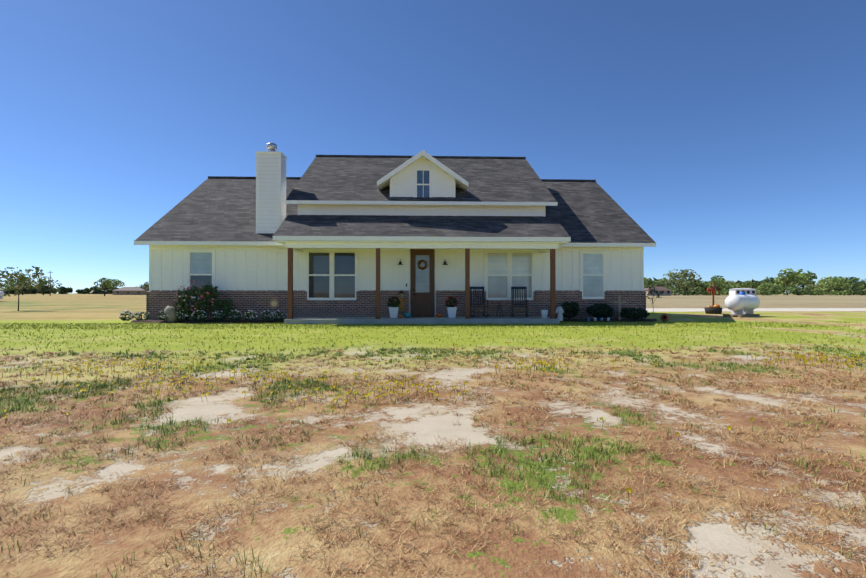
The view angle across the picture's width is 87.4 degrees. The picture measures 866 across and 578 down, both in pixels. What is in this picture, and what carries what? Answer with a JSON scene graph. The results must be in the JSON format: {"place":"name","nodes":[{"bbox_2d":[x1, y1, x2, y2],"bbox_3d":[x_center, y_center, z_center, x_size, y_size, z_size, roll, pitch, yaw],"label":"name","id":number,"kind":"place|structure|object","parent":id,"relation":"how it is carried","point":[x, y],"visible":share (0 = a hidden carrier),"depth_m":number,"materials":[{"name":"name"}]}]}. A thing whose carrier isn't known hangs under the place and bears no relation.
{"place":"outdoors","nodes":[
{"label":"outdoors","id":0,"kind":"place"},
{"bbox_2d":[0,293,865,577],"bbox_3d":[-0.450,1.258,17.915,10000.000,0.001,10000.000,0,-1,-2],"label":"ground sheet","id":1,"kind":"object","parent":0,"point":[736,543],"visible":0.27,"depth_m":3.07,"materials":[{"name":"brown soil"}]},
{"bbox_2d":[0,266,43,310],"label":"young tree","id":2,"kind":"object","parent":1,"relation":"on","point":[20,277],"depth_m":27.83,"materials":[{"name":"green plant"}]},
{"bbox_2d":[269,299,278,307],"bbox_3d":[-5.971,0.815,17.017,0.340,0.867,0.041,0,-1,-2],"label":"wall ornament","id":3,"kind":"object","parent":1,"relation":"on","point":[273,303],"visible":0.9,"depth_m":17.00,"materials":[{"name":"beige metal"}]},
{"bbox_2d":[131,319,656,323],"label":"mulch beds","id":4,"kind":"object","parent":1,"relation":"on","point":[274,320],"visible":0.73,"depth_m":17.04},
{"bbox_2d":[163,306,178,321],"bbox_3d":[-9.687,0.972,16.754,0.589,0.719,0.474,0,-1,-2],"label":"boulder","id":5,"kind":"object","parent":4,"relation":"on","point":[169,311],"visible":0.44,"depth_m":16.56,"materials":[{"name":"beige stone"}]},
{"bbox_2d":[119,281,286,320],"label":"bed plants","id":6,"kind":"object","parent":4,"relation":"on","point":[183,308],"visible":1,"depth_m":16.63,"materials":[{"name":"green plant"}]},
{"bbox_2d":[587,317,609,320],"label":"pots","id":7,"kind":"object","parent":4,"relation":"on","point":[601,318],"visible":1,"depth_m":16.96,"materials":[{"name":"blue ceramic"}]},
{"bbox_2d":[561,301,649,319],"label":"bed shrubs","id":8,"kind":"object","parent":4,"relation":"on","point":[597,310],"visible":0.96,"depth_m":17.39,"materials":[{"name":"green plant"}]},
{"bbox_2d":[614,295,625,319],"bbox_3d":[7.229,0.719,17.527,0.440,0.970,0.050,0,-1,-2],"label":"cross","id":9,"kind":"object","parent":4,"relation":"on","point":[619,301],"visible":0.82,"depth_m":17.51,"materials":[{"name":"grey wood"}]},
{"bbox_2d":[146,290,645,319],"bbox_3d":[-1.457,0.711,23.439,19.630,1.200,11.300,0,-1,-2],"label":"brick wainscot","id":10,"kind":"object","parent":1,"relation":"on","point":[363,304],"visible":0.67,"depth_m":17.78,"materials":[{"name":"brown brick"}]},
{"bbox_2d":[149,156,643,315],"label":"house walls","id":11,"kind":"structure","parent":1,"relation":"on","point":[252,267],"depth_m":17.91,"materials":[{"name":"paint"}]},
{"bbox_2d":[134,150,655,246],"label":"roof","id":12,"kind":"structure","parent":11,"relation":"on","point":[215,210],"depth_m":18.32,"materials":[{"name":"grey"}]},
{"bbox_2d":[255,143,286,232],"bbox_3d":[-6.501,-3.805,18.194,1.060,4.130,0.840,0,-1,-2],"label":"chimney","id":13,"kind":"object","parent":12,"relation":"on","point":[270,190],"visible":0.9,"depth_m":17.86,"materials":[{"name":"white wood"}]},
{"bbox_2d":[186,166,605,299],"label":"window frames","id":14,"kind":"structure","parent":11,"relation":"attached to","point":[331,274],"depth_m":17.93,"materials":[{"name":"white wood"}]},
{"bbox_2d":[190,171,601,297],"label":"window panes","id":15,"kind":"object","parent":14,"relation":"in","point":[344,263],"visible":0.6,"depth_m":17.93,"materials":[{"name":"glass"}]},
{"bbox_2d":[410,249,434,315],"bbox_3d":[-0.413,-0.243,17.901,0.950,2.660,0.060,0,-1,-2],"label":"front door","id":16,"kind":"structure","parent":11,"relation":"attached to","point":[422,303],"depth_m":17.89,"materials":[{"name":"brown wood"}]},
{"bbox_2d":[417,259,427,269],"bbox_3d":[-0.405,-0.961,17.871,0.454,0.433,0.131,0,-1,-2],"label":"wreath","id":17,"kind":"object","parent":16,"relation":"attached to","point":[420,267],"visible":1,"depth_m":17.85,"materials":[{"name":"brown plant"}]},
{"bbox_2d":[284,316,559,323],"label":"porch slab","id":18,"kind":"structure","parent":1,"relation":"on","point":[434,320],"depth_m":16.13,"materials":[{"name":"grey concrete"}]},
{"bbox_2d":[395,290,408,314],"bbox_3d":[-1.221,0.562,17.340,0.612,1.040,0.336,0,-1,-23],"label":"scarecrow","id":19,"kind":"object","parent":18,"relation":"on","point":[402,302],"visible":0.83,"depth_m":17.29},
{"bbox_2d":[398,312,442,317],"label":"pumpkins","id":20,"kind":"object","parent":18,"relation":"on","point":[409,315],"visible":1,"depth_m":16.82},
{"bbox_2d":[287,248,555,318],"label":"porch posts","id":21,"kind":"object","parent":18,"relation":"on","point":[467,286],"visible":1,"depth_m":16.29,"materials":[{"name":"brown wood"}]},
{"bbox_2d":[276,241,566,252],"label":"porch beam","id":22,"kind":"structure","parent":21,"relation":"on","point":[299,246],"depth_m":16.21,"materials":[{"name":"white wood"}]},
{"bbox_2d":[389,307,456,317],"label":"flower pots","id":23,"kind":"object","parent":18,"relation":"on","point":[393,311],"visible":0.96,"depth_m":16.83,"materials":[{"name":"white ceramic"}]},
{"bbox_2d":[387,296,457,306],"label":"planter plants","id":24,"kind":"object","parent":23,"relation":"on","point":[391,303],"visible":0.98,"depth_m":16.93,"materials":[{"name":"green plant"}]},
{"bbox_2d":[470,287,489,316],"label":"rocking chairs","id":25,"kind":"object","parent":18,"relation":"on","point":[483,298],"visible":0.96,"depth_m":17.46,"materials":[{"name":"black wood"}]},
{"bbox_2d":[511,287,528,316],"bbox_3d":[3.304,0.483,17.262,0.620,1.162,0.968,0,-1,6],"label":"rocking chair","id":26,"kind":"object","parent":18,"relation":"on","point":[512,300],"visible":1,"depth_m":17.53,"materials":[{"name":"black wood"}]},
{"bbox_2d":[541,310,547,317],"bbox_3d":[4.141,0.927,16.827,0.270,0.300,0.263,0,-1,-2],"label":"flower pot","id":27,"kind":"object","parent":18,"relation":"on","point":[544,313],"visible":1,"depth_m":16.73,"materials":[{"name":"ceramic"}]},
{"bbox_2d":[0,334,864,497],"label":"yellow wildflowers","id":28,"kind":"object","parent":1,"relation":"on","point":[539,362],"visible":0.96,"depth_m":5.57,"materials":[{"name":"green plant"}]},
{"bbox_2d":[0,333,865,577],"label":"field grass tufts","id":29,"kind":"object","parent":1,"relation":"on","point":[126,382],"visible":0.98,"depth_m":3.25,"materials":[{"name":"beige plant"}]},
{"bbox_2d":[0,277,865,294],"bbox_3d":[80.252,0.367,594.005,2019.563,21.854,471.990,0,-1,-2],"label":"horizon tree belt","id":30,"kind":"object","parent":1,"relation":"on","point":[64,290],"visible":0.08,"depth_m":640.75,"materials":[{"name":"green plant"}]},
{"bbox_2d":[0,269,865,295],"bbox_3d":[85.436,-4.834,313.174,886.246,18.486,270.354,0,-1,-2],"label":"distant trees","id":31,"kind":"object","parent":1,"relation":"on","point":[691,282],"visible":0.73,"depth_m":252.78,"materials":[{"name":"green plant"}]},
{"bbox_2d":[112,287,755,295],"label":"distant houses","id":32,"kind":"structure","parent":1,"relation":"on","point":[141,291],"depth_m":210.28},
{"bbox_2d":[556,306,563,320],"bbox_3d":[4.802,0.925,17.100,0.316,0.550,0.240,0,-1,-2],"label":"angel statue","id":33,"kind":"object","parent":1,"relation":"on","point":[559,310],"visible":1,"depth_m":17.04,"materials":[{"name":"white stone"}]},
{"bbox_2d":[646,283,661,312],"bbox_3d":[10.093,0.492,20.898,0.830,1.589,0.713,0,-1,-2],"label":"sapling","id":34,"kind":"object","parent":1,"relation":"on","point":[658,293],"depth_m":20.88,"materials":[{"name":"green plant"}]},
{"bbox_2d":[706,283,719,307],"bbox_3d":[14.912,0.506,24.060,0.721,1.620,0.143,0,-1,-2],"label":"hand pump post","id":35,"kind":"object","parent":1,"relation":"on","point":[713,287],"visible":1,"depth_m":24.03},
{"bbox_2d":[704,307,722,313],"bbox_3d":[14.897,1.151,24.053,0.840,0.330,0.827,0,-1,-2],"label":"planter tub","id":36,"kind":"object","parent":1,"relation":"on","point":[713,310],"visible":0.96,"depth_m":23.74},
{"bbox_2d":[707,304,719,307],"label":"pumpkins","id":37,"kind":"object","parent":36,"relation":"on","point":[715,306],"visible":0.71,"depth_m":23.88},
{"bbox_2d":[722,314,760,317],"bbox_3d":[14.361,1.230,21.085,1.700,0.115,0.840,0,-1,-30],"label":"tank base","id":38,"kind":"object","parent":1,"relation":"on","point":[740,316],"visible":0.85,"depth_m":20.82,"materials":[{"name":"grey concrete"}]},
{"bbox_2d":[725,292,759,314],"bbox_3d":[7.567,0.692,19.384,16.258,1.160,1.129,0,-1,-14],"label":"propane tank","id":39,"kind":"object","parent":1,"relation":"on","point":[742,303],"visible":1,"depth_m":20.77,"materials":[{"name":"metal"}]},
{"bbox_2d":[646,308,865,311],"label":"road","id":40,"kind":"structure","parent":1,"relation":"on","point":[756,309],"depth_m":30.31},
{"bbox_2d":[0,321,865,369],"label":"lawn","id":41,"kind":"structure","parent":0,"point":[54,325],"depth_m":13.96,"materials":[{"name":"green plant"}]},
{"bbox_2d":[0,0,865,292],"label":"sky","id":42,"kind":"structure","parent":0,"point":[732,133],"materials":[{"name":"blue"}]},
{"bbox_2d":[660,313,669,321],"bbox_3d":[8.824,1.081,17.230,0.330,0.330,0.380,0,-1,33],"label":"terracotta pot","id":43,"kind":"object","parent":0,"point":[664,317],"visible":1,"depth_m":17.18,"materials":[{"name":"brown ceramic"}]}
]}

